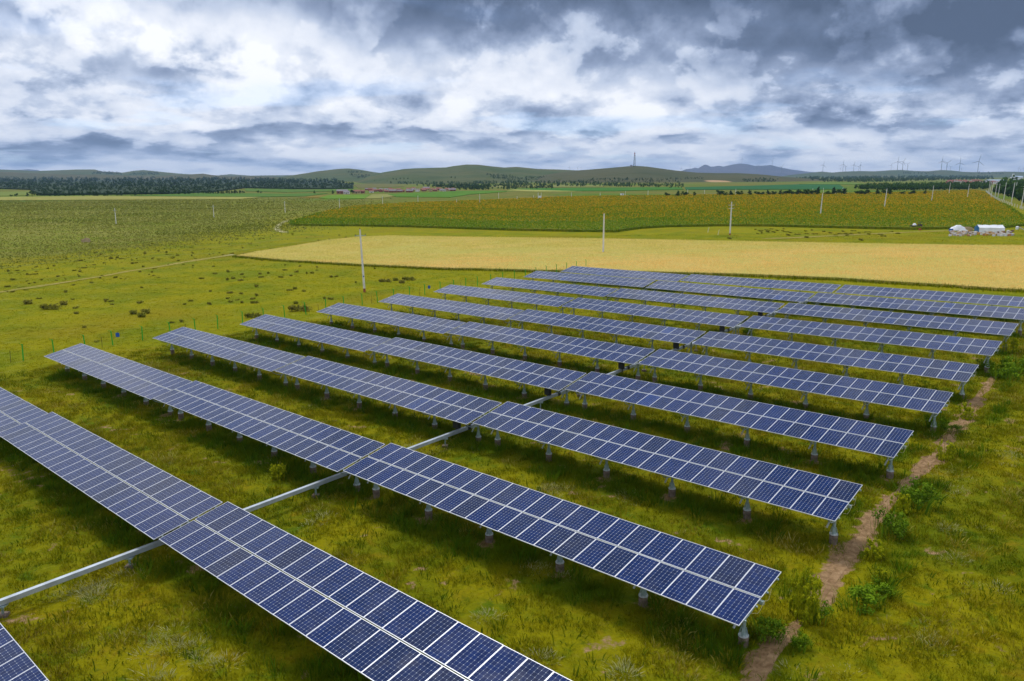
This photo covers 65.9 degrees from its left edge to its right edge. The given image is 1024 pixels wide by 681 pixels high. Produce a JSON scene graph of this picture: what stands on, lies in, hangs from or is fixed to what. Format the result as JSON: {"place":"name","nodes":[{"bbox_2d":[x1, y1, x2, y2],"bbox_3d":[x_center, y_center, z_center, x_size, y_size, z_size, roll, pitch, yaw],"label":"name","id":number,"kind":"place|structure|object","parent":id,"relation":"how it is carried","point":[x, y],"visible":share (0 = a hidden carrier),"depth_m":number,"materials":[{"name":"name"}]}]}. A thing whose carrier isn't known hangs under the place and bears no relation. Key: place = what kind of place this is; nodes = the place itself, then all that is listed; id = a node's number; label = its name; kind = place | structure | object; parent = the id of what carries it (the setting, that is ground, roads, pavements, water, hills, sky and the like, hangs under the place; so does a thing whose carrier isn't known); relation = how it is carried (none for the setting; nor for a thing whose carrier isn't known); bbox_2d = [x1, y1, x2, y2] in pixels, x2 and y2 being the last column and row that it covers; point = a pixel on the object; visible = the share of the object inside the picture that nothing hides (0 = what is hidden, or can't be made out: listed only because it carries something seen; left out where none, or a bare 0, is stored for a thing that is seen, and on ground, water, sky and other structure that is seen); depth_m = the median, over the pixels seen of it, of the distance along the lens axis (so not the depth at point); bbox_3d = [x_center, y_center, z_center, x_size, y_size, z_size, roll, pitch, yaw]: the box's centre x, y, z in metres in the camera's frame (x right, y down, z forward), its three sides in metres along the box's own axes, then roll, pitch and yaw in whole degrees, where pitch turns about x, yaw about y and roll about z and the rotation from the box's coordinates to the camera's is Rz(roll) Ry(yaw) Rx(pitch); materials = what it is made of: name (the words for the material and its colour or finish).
{"place":"outdoors","nodes":[
{"label":"outdoors","id":0,"kind":"place"},
{"bbox_2d":[0,191,35,195],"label":"green crop strip","id":1,"kind":"object","parent":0,"point":[13,193],"visible":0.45,"depth_m":916.88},
{"bbox_2d":[0,169,185,175],"bbox_3d":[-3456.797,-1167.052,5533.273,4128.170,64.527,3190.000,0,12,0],"label":"hill","id":2,"kind":"structure","parent":0,"point":[87,171],"depth_m":5035.18,"materials":[{"name":"green plant"}]},
{"bbox_2d":[0,255,231,292],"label":"dirt track","id":3,"kind":"structure","parent":0,"point":[116,273],"depth_m":156.31,"materials":[{"name":"soil"}]},
{"bbox_2d":[0,196,259,200],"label":"stubble strip","id":4,"kind":"object","parent":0,"point":[98,198],"visible":0.91,"depth_m":712.88,"materials":[{"name":"plant"}]},
{"bbox_2d":[0,172,274,179],"bbox_3d":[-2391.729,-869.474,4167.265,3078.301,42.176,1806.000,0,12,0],"label":"hill","id":5,"kind":"structure","parent":0,"point":[59,176],"depth_m":3815.40,"materials":[{"name":"plant"}]},
{"bbox_2d":[134,193,327,196],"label":"bright green field","id":6,"kind":"structure","parent":0,"point":[245,195],"depth_m":817.22,"materials":[{"name":"plant"}]},
{"bbox_2d":[219,174,290,176],"bbox_3d":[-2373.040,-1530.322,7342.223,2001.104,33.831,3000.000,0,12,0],"label":"hill","id":7,"kind":"structure","parent":0,"point":[259,175],"depth_m":6968.86,"materials":[{"name":"green plant"}]},
{"bbox_2d":[245,188,355,192],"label":"green meadow","id":8,"kind":"structure","parent":0,"point":[290,190],"depth_m":1081.07,"materials":[{"name":"plant"}]},
{"bbox_2d":[271,168,377,181],"bbox_3d":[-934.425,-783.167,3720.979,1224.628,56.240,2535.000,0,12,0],"label":"hill","id":9,"kind":"structure","parent":0,"point":[341,175],"depth_m":3141.63,"materials":[{"name":"green plant"}]},
{"bbox_2d":[319,194,370,198],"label":"bright green strip","id":10,"kind":"object","parent":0,"point":[363,196],"visible":0.81,"depth_m":751.57,"materials":[{"name":"plant"}]},
{"bbox_2d":[353,183,403,187],"bbox_3d":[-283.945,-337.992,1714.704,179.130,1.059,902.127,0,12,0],"label":"field","id":11,"kind":"structure","parent":0,"point":[371,185],"depth_m":1593.41,"materials":[{"name":"plant"}]},
{"bbox_2d":[365,194,393,198],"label":"pale strip","id":12,"kind":"object","parent":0,"point":[375,196],"visible":0.95,"depth_m":746.94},
{"bbox_2d":[388,191,505,197],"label":"bright green field","id":13,"kind":"structure","parent":0,"point":[447,194],"depth_m":813.23,"materials":[{"name":"plant"}]},
{"bbox_2d":[355,165,576,183],"bbox_3d":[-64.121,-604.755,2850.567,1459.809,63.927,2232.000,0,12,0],"label":"hill","id":14,"kind":"structure","parent":0,"point":[465,173],"depth_m":2319.69,"materials":[{"name":"green plant"}]},
{"bbox_2d":[486,173,546,180],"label":"slope wood","id":15,"kind":"object","parent":14,"relation":"on","point":[503,177],"visible":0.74,"depth_m":2144.76,"materials":[{"name":"green plant"}]},
{"bbox_2d":[0,177,1023,680],"bbox_3d":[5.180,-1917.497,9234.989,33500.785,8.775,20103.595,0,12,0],"label":"ground","id":16,"kind":"structure","parent":0,"point":[606,641],"depth_m":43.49,"materials":[{"name":"plant"}]},
{"bbox_2d":[0,387,47,438],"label":"solar table","id":17,"kind":"object","parent":16,"relation":"on","point":[17,409],"visible":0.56,"depth_m":51.67,"materials":[{"name":"white paint"}]},
{"bbox_2d":[0,623,48,680],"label":"solar table","id":18,"kind":"object","parent":16,"relation":"on","point":[17,663],"visible":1,"depth_m":23.25,"materials":[{"name":"white paint"}]},
{"bbox_2d":[38,303,61,309],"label":"shrub","id":19,"kind":"object","parent":16,"relation":"on","point":[49,306],"visible":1,"depth_m":110.20,"materials":[{"name":"green plant"}]},
{"bbox_2d":[0,412,222,557],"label":"solar table","id":20,"kind":"object","parent":16,"relation":"on","point":[144,513],"visible":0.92,"depth_m":39.91,"materials":[{"name":"white paint"}]},
{"bbox_2d":[44,343,191,414],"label":"solar table","id":21,"kind":"object","parent":16,"relation":"on","point":[81,357],"visible":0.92,"depth_m":63.07,"materials":[{"name":"white paint"}]},
{"bbox_2d":[0,237,317,263],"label":"wheel ruts","id":22,"kind":"structure","parent":16,"relation":"on","point":[157,252],"depth_m":202.60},
{"bbox_2d":[2,239,327,267],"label":"wheel ruts","id":23,"kind":"structure","parent":16,"relation":"on","point":[152,256],"depth_m":191.44,"materials":[{"name":"soil"}]},
{"bbox_2d":[0,176,353,195],"bbox_3d":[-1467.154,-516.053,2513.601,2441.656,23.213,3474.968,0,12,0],"label":"forest","id":24,"kind":"object","parent":16,"relation":"on","point":[208,184],"visible":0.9,"depth_m":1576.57,"materials":[{"name":"green plant"}]},
{"bbox_2d":[0,196,427,272],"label":"scrub","id":25,"kind":"object","parent":16,"relation":"on","point":[126,204],"visible":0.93,"depth_m":364.01,"materials":[{"name":"plant"}]},
{"bbox_2d":[153,327,304,385],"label":"solar table","id":26,"kind":"object","parent":16,"relation":"on","point":[243,352],"visible":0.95,"depth_m":70.56,"materials":[{"name":"white paint"}]},
{"bbox_2d":[244,311,261,317],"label":"shrub","id":27,"kind":"object","parent":16,"relation":"on","point":[253,314],"visible":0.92,"depth_m":100.33,"materials":[{"name":"green plant"}]},
{"bbox_2d":[153,381,384,491],"bbox_3d":[-16.073,6.043,49.517,22.200,3.109,3.176,10,15,42],"label":"solar table","id":28,"kind":"object","parent":16,"relation":"on","point":[274,435],"visible":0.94,"depth_m":47.66,"materials":[{"name":"white paint"}]},
{"bbox_2d":[268,460,287,480],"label":"weed","id":29,"kind":"object","parent":16,"relation":"on","point":[274,469],"visible":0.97,"depth_m":44.42,"materials":[{"name":"plant"}]},
{"bbox_2d":[10,261,576,360],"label":"wire fence","id":30,"kind":"object","parent":16,"relation":"on","point":[284,311],"visible":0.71,"depth_m":99.77,"materials":[{"name":"metal"}]},
{"bbox_2d":[287,303,311,311],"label":"shrub","id":31,"kind":"object","parent":16,"relation":"on","point":[292,307],"visible":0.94,"depth_m":104.93,"materials":[{"name":"green plant"}]},
{"bbox_2d":[240,314,389,365],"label":"solar table","id":32,"kind":"object","parent":16,"relation":"on","point":[346,339],"visible":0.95,"depth_m":78.07,"materials":[{"name":"white paint"}]},
{"bbox_2d":[355,229,365,291],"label":"utility pole","id":33,"kind":"object","parent":16,"relation":"on","point":[363,277],"visible":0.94,"depth_m":121.69,"materials":[{"name":"concrete"}]},
{"bbox_2d":[159,502,571,680],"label":"solar table","id":34,"kind":"object","parent":16,"relation":"on","point":[370,651],"visible":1,"depth_m":27.00,"materials":[{"name":"white paint"}]},
{"bbox_2d":[275,356,500,441],"bbox_3d":[-9.820,4.398,57.186,22.200,3.111,3.176,10,15,42],"label":"solar table","id":35,"kind":"object","parent":16,"relation":"on","point":[425,398],"visible":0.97,"depth_m":55.48,"materials":[{"name":"white paint"}]},
{"bbox_2d":[317,303,465,346],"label":"solar table","id":36,"kind":"object","parent":16,"relation":"on","point":[420,322],"visible":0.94,"depth_m":85.72,"materials":[{"name":"white paint"}]},
{"bbox_2d":[0,299,818,617],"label":"drive beam","id":37,"kind":"structure","parent":16,"relation":"on","point":[6,601],"depth_m":38.93,"materials":[{"name":"metal"}]},
{"bbox_2d":[378,293,523,327],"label":"solar table","id":38,"kind":"object","parent":16,"relation":"on","point":[473,309],"visible":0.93,"depth_m":93.35,"materials":[{"name":"white paint"}]},
{"bbox_2d":[436,182,489,189],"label":"copse","id":39,"kind":"object","parent":16,"relation":"on","point":[471,186],"visible":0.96,"depth_m":1139.52,"materials":[{"name":"green plant"}]},
{"bbox_2d":[369,337,585,404],"bbox_3d":[-3.676,2.806,64.644,22.200,3.114,3.176,9,15,42],"label":"solar table","id":40,"kind":"object","parent":16,"relation":"on","point":[547,378],"visible":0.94,"depth_m":63.09,"materials":[{"name":"white paint"}]},
{"bbox_2d":[434,285,573,313],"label":"solar table","id":41,"kind":"object","parent":16,"relation":"on","point":[529,298],"visible":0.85,"depth_m":100.81,"materials":[{"name":"white paint"}]},
{"bbox_2d":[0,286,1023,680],"bbox_3d":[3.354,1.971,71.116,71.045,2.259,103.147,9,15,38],"label":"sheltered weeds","id":42,"kind":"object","parent":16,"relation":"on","point":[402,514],"visible":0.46,"depth_m":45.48,"materials":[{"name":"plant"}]},
{"bbox_2d":[506,184,552,188],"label":"copse","id":43,"kind":"object","parent":16,"relation":"on","point":[531,186],"visible":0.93,"depth_m":1094.25,"materials":[{"name":"green plant"}]},
{"bbox_2d":[482,277,616,300],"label":"solar table","id":44,"kind":"object","parent":16,"relation":"on","point":[583,290],"visible":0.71,"depth_m":108.32,"materials":[{"name":"white paint"}]},
{"bbox_2d":[447,322,654,379],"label":"solar table","id":45,"kind":"object","parent":16,"relation":"on","point":[621,354],"visible":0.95,"depth_m":70.48,"materials":[{"name":"white paint"}]},
{"bbox_2d":[343,443,780,647],"bbox_3d":[0.487,8.668,34.658,22.227,3.110,3.176,9,15,42],"label":"solar table","id":46,"kind":"object","parent":16,"relation":"on","point":[644,573],"visible":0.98,"depth_m":32.11,"materials":[{"name":"white paint"}]},
{"bbox_2d":[524,271,654,289],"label":"solar table","id":47,"kind":"object","parent":16,"relation":"on","point":[610,280],"visible":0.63,"depth_m":115.96,"materials":[{"name":"white paint"}]},
{"bbox_2d":[509,309,705,353],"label":"solar table","id":48,"kind":"object","parent":16,"relation":"on","point":[676,336],"visible":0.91,"depth_m":77.99,"materials":[{"name":"white paint"}]},
{"bbox_2d":[561,266,686,286],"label":"solar table","id":49,"kind":"object","parent":16,"relation":"on","point":[655,276],"visible":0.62,"depth_m":123.52,"materials":[{"name":"white paint"}]},
{"bbox_2d":[232,235,1023,293],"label":"grass margin","id":50,"kind":"object","parent":16,"relation":"on","point":[715,274],"depth_m":136.16,"materials":[{"name":"plant"}]},
{"bbox_2d":[562,298,748,334],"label":"solar table","id":51,"kind":"object","parent":16,"relation":"on","point":[721,320],"visible":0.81,"depth_m":85.60,"materials":[{"name":"white paint"}]},
{"bbox_2d":[473,401,862,544],"bbox_3d":[6.773,6.980,42.272,22.227,3.113,3.176,9,15,42],"label":"solar table","id":52,"kind":"object","parent":16,"relation":"on","point":[762,481],"visible":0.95,"depth_m":40.15,"materials":[{"name":"white paint"}]},
{"bbox_2d":[608,288,784,316],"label":"solar table","id":53,"kind":"object","parent":16,"relation":"on","point":[760,307],"visible":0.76,"depth_m":93.33,"materials":[{"name":"white paint"}]},
{"bbox_2d":[646,280,814,303],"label":"solar table","id":54,"kind":"object","parent":16,"relation":"on","point":[744,292],"visible":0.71,"depth_m":100.89,"materials":[{"name":"white paint"}]},
{"bbox_2d":[565,372,913,478],"bbox_3d":[12.904,5.374,49.763,22.227,3.109,3.176,9,15,42],"label":"solar table","id":55,"kind":"object","parent":16,"relation":"on","point":[881,440],"visible":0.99,"depth_m":47.93,"materials":[{"name":"white paint"}]},
{"bbox_2d":[680,274,839,303],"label":"solar table","id":56,"kind":"object","parent":16,"relation":"on","point":[790,285],"visible":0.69,"depth_m":108.48,"materials":[{"name":"white paint"}]},
{"bbox_2d":[746,610,796,644],"bbox_3d":[9.159,10.312,28.188,1.699,0.805,2.130,-7,14,-31],"label":"weed","id":57,"kind":"object","parent":16,"relation":"on","point":[774,623],"visible":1,"depth_m":28.03,"materials":[{"name":"green plant"}]},
{"bbox_2d":[638,349,952,430],"bbox_3d":[19.301,3.784,57.311,22.227,3.109,3.176,9,15,42],"label":"solar table","id":58,"kind":"object","parent":16,"relation":"on","point":[932,401],"visible":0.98,"depth_m":55.74,"materials":[{"name":"white paint"}]},
{"bbox_2d":[788,565,811,616],"bbox_3d":[10.913,9.416,29.590,1.049,1.952,1.073,0,12,0],"label":"weed","id":59,"kind":"object","parent":16,"relation":"on","point":[796,585],"visible":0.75,"depth_m":29.61,"materials":[{"name":"plant"}]},
{"bbox_2d":[787,628,816,653],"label":"weed","id":60,"kind":"object","parent":16,"relation":"on","point":[803,640],"visible":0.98,"depth_m":27.46,"materials":[{"name":"green plant"}]},
{"bbox_2d":[794,574,827,626],"bbox_3d":[10.961,9.516,28.914,1.265,2.017,1.265,0,12,0],"label":"weed","id":61,"kind":"object","parent":16,"relation":"on","point":[814,600],"visible":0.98,"depth_m":28.83,"materials":[{"name":"plant"}]},
{"bbox_2d":[804,599,837,625],"bbox_3d":[11.380,10.050,29.156,1.262,0.856,1.421,10,15,40],"label":"weed","id":62,"kind":"object","parent":16,"relation":"on","point":[825,611],"visible":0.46,"depth_m":29.00,"materials":[{"name":"green plant"}]},
{"bbox_2d":[692,331,978,398],"bbox_3d":[25.346,2.230,64.754,22.227,3.109,3.176,9,15,42],"label":"solar table","id":63,"kind":"object","parent":16,"relation":"on","point":[934,368],"visible":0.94,"depth_m":63.24,"materials":[{"name":"white paint"}]},
{"bbox_2d":[831,579,888,615],"bbox_3d":[13.246,9.819,29.979,2.367,0.920,1.888,0,12,1],"label":"weed","id":64,"kind":"object","parent":16,"relation":"on","point":[867,598],"visible":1,"depth_m":29.87,"materials":[{"name":"green plant"}]},
{"bbox_2d":[739,316,1001,372],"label":"solar table","id":65,"kind":"object","parent":16,"relation":"on","point":[987,348],"visible":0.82,"depth_m":70.79,"materials":[{"name":"white paint"}]},
{"bbox_2d":[862,537,887,560],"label":"weed","id":66,"kind":"object","parent":16,"relation":"on","point":[874,548],"visible":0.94,"depth_m":33.85,"materials":[{"name":"plant"}]},
{"bbox_2d":[860,575,899,600],"bbox_3d":[14.229,9.748,30.833,1.810,0.684,1.792,-5,13,-24],"label":"weed","id":67,"kind":"object","parent":16,"relation":"on","point":[878,588],"visible":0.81,"depth_m":30.81,"materials":[{"name":"green plant"}]},
{"bbox_2d":[873,566,890,581],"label":"weed","id":68,"kind":"object","parent":16,"relation":"on","point":[883,574],"visible":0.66,"depth_m":31.98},
{"bbox_2d":[866,503,909,539],"bbox_3d":[17.449,8.335,36.587,1.983,1.085,2.233,7,14,32],"label":"weed","id":69,"kind":"object","parent":16,"relation":"on","point":[899,528],"visible":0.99,"depth_m":36.27,"materials":[{"name":"green plant"}]},
{"bbox_2d":[796,174,993,181],"bbox_3d":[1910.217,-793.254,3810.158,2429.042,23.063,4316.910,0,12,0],"label":"forest","id":70,"kind":"object","parent":16,"relation":"on","point":[880,179],"visible":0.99,"depth_m":2669.28,"materials":[{"name":"green plant"}]},
{"bbox_2d":[776,303,1017,347],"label":"solar table","id":71,"kind":"object","parent":16,"relation":"on","point":[1006,329],"visible":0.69,"depth_m":78.56,"materials":[{"name":"white paint"}]},
{"bbox_2d":[889,491,911,514],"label":"weed","id":72,"kind":"object","parent":16,"relation":"on","point":[906,504],"visible":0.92,"depth_m":38.33,"materials":[{"name":"plant"}]},
{"bbox_2d":[808,292,1023,335],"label":"solar table","id":73,"kind":"object","parent":16,"relation":"on","point":[974,311],"visible":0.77,"depth_m":86.05,"materials":[{"name":"white paint"}]},
{"bbox_2d":[854,180,991,189],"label":"tree belt","id":74,"kind":"object","parent":16,"relation":"on","point":[984,184],"visible":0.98,"depth_m":862.36,"materials":[{"name":"green plant"}]},
{"bbox_2d":[892,476,957,514],"bbox_3d":[19.945,7.624,38.899,3.054,1.483,3.023,-5,13,-24],"label":"weed","id":75,"kind":"object","parent":16,"relation":"on","point":[922,494],"visible":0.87,"depth_m":38.77,"materials":[{"name":"green plant"}]},
{"bbox_2d":[835,285,1023,317],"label":"solar table","id":76,"kind":"object","parent":16,"relation":"on","point":[952,297],"visible":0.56,"depth_m":94.28,"materials":[{"name":"white paint"}]},
{"bbox_2d":[922,412,950,431],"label":"weed","id":77,"kind":"object","parent":16,"relation":"on","point":[943,421],"visible":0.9,"depth_m":50.63,"materials":[{"name":"green plant"}]},
{"bbox_2d":[936,439,959,461],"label":"weed","id":78,"kind":"object","parent":16,"relation":"on","point":[950,447],"visible":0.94,"depth_m":45.45,"materials":[{"name":"plant"}]},
{"bbox_2d":[949,422,965,432],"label":"weed","id":79,"kind":"object","parent":16,"relation":"on","point":[956,427],"visible":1,"depth_m":50.41,"materials":[{"name":"green plant"}]},
{"bbox_2d":[949,225,972,230],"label":"covered heap","id":80,"kind":"object","parent":16,"relation":"on","point":[958,227],"visible":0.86,"depth_m":230.32,"materials":[{"name":"white plastic"}]},
{"bbox_2d":[958,402,973,420],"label":"weed","id":81,"kind":"object","parent":16,"relation":"on","point":[967,412],"visible":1,"depth_m":53.17,"materials":[{"name":"plant"}]},
{"bbox_2d":[976,357,996,368],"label":"weed","id":82,"kind":"object","parent":16,"relation":"on","point":[981,362],"visible":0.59,"depth_m":66.48,"materials":[{"name":"green plant"}]},
{"bbox_2d":[974,225,1004,231],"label":"ridge tent","id":83,"kind":"object","parent":16,"relation":"on","point":[983,228],"visible":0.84,"depth_m":225.66,"materials":[{"name":"fabric"}]},
{"bbox_2d":[986,362,1023,381],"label":"weed","id":84,"kind":"object","parent":16,"relation":"on","point":[1009,367],"visible":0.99,"depth_m":63.04,"materials":[{"name":"green plant"}]},
{"bbox_2d":[992,175,1023,202],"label":"grove","id":85,"kind":"object","parent":16,"relation":"on","point":[1018,188],"visible":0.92,"depth_m":627.53,"materials":[{"name":"green plant"}]},
{"bbox_2d":[997,354,1023,373],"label":"weed","id":86,"kind":"object","parent":16,"relation":"on","point":[1016,361],"visible":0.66,"depth_m":65.40,"materials":[{"name":"green plant"}]},
{"bbox_2d":[1001,336,1020,352],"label":"weed","id":87,"kind":"object","parent":16,"relation":"on","point":[1014,344],"visible":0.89,"depth_m":72.28,"materials":[{"name":"plant"}]},
{"bbox_2d":[0,0,1023,175],"label":"sky","id":88,"kind":"structure","parent":0,"point":[211,87],"materials":[{"name":"grey"}]},
{"bbox_2d":[46,365,1022,680],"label":"bleached grass","id":89,"kind":"structure","parent":0,"point":[618,663],"depth_m":30.93,"materials":[{"name":"plant"}]},
{"bbox_2d":[505,189,583,191],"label":"cut strip","id":90,"kind":"object","parent":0,"point":[541,190],"visible":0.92,"depth_m":888.29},
{"bbox_2d":[486,185,603,187],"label":"hay meadow","id":91,"kind":"structure","parent":0,"point":[554,186],"depth_m":1199.64,"materials":[{"name":"plant"}]},
{"bbox_2d":[374,179,683,188],"bbox_3d":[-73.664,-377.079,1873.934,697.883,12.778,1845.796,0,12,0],"label":"copse","id":92,"kind":"object","parent":91,"relation":"on","point":[623,184],"visible":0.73,"depth_m":1365.27,"materials":[{"name":"green plant"}]},
{"bbox_2d":[508,187,683,190],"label":"green field","id":93,"kind":"structure","parent":0,"point":[620,189],"depth_m":942.72,"materials":[{"name":"plant"}]},
{"bbox_2d":[236,235,1023,290],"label":"wheat field","id":94,"kind":"structure","parent":0,"point":[722,271],"depth_m":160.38,"materials":[{"name":"plant"}]},
{"bbox_2d":[602,214,604,251],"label":"utility pole","id":95,"kind":"object","parent":94,"relation":"on","point":[603,232],"visible":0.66,"depth_m":176.44,"materials":[{"name":"concrete"}]},
{"bbox_2d":[291,200,1023,231],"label":"sunflower field","id":96,"kind":"structure","parent":0,"point":[858,226],"depth_m":271.64,"materials":[{"name":"plant"}]},
{"bbox_2d":[288,189,1023,232],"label":"sunflowers","id":97,"kind":"object","parent":96,"relation":"on","point":[947,202],"visible":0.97,"depth_m":366.25,"materials":[{"name":"green plant"}]},
{"bbox_2d":[534,166,821,182],"bbox_3d":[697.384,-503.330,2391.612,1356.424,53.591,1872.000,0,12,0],"label":"hill","id":98,"kind":"structure","parent":0,"point":[635,172],"depth_m":1997.31,"materials":[{"name":"plant"}]},
{"bbox_2d":[572,177,678,182],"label":"slope wood","id":99,"kind":"object","parent":98,"relation":"on","point":[626,179],"visible":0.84,"depth_m":1745.38,"materials":[{"name":"green plant"}]},
{"bbox_2d":[742,177,777,181],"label":"slope wood","id":100,"kind":"object","parent":98,"relation":"on","point":[761,179],"visible":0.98,"depth_m":1861.50,"materials":[{"name":"green plant"}]},
{"bbox_2d":[683,164,811,175],"bbox_3d":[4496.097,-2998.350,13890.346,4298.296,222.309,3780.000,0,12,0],"label":"hill","id":101,"kind":"structure","parent":0,"point":[772,170],"depth_m":12886.59,"materials":[{"name":"grey"}]},
{"bbox_2d":[685,184,844,189],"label":"deep green field","id":102,"kind":"structure","parent":0,"point":[796,187],"depth_m":983.62,"materials":[{"name":"plant"}]},
{"bbox_2d":[806,182,859,184],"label":"green meadow","id":103,"kind":"structure","parent":0,"point":[833,183],"depth_m":1446.33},
{"bbox_2d":[762,229,973,238],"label":"dirt track","id":104,"kind":"structure","parent":0,"point":[850,234],"depth_m":220.87,"materials":[{"name":"soil"}]},
{"bbox_2d":[752,376,994,680],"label":"dirt path","id":105,"kind":"structure","parent":0,"point":[770,659],"depth_m":34.75,"materials":[{"name":"soil"}]},
{"bbox_2d":[783,170,1023,176],"bbox_3d":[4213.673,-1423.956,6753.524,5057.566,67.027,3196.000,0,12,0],"label":"hill","id":106,"kind":"structure","parent":0,"point":[895,173],"depth_m":5949.85,"materials":[{"name":"green plant"}]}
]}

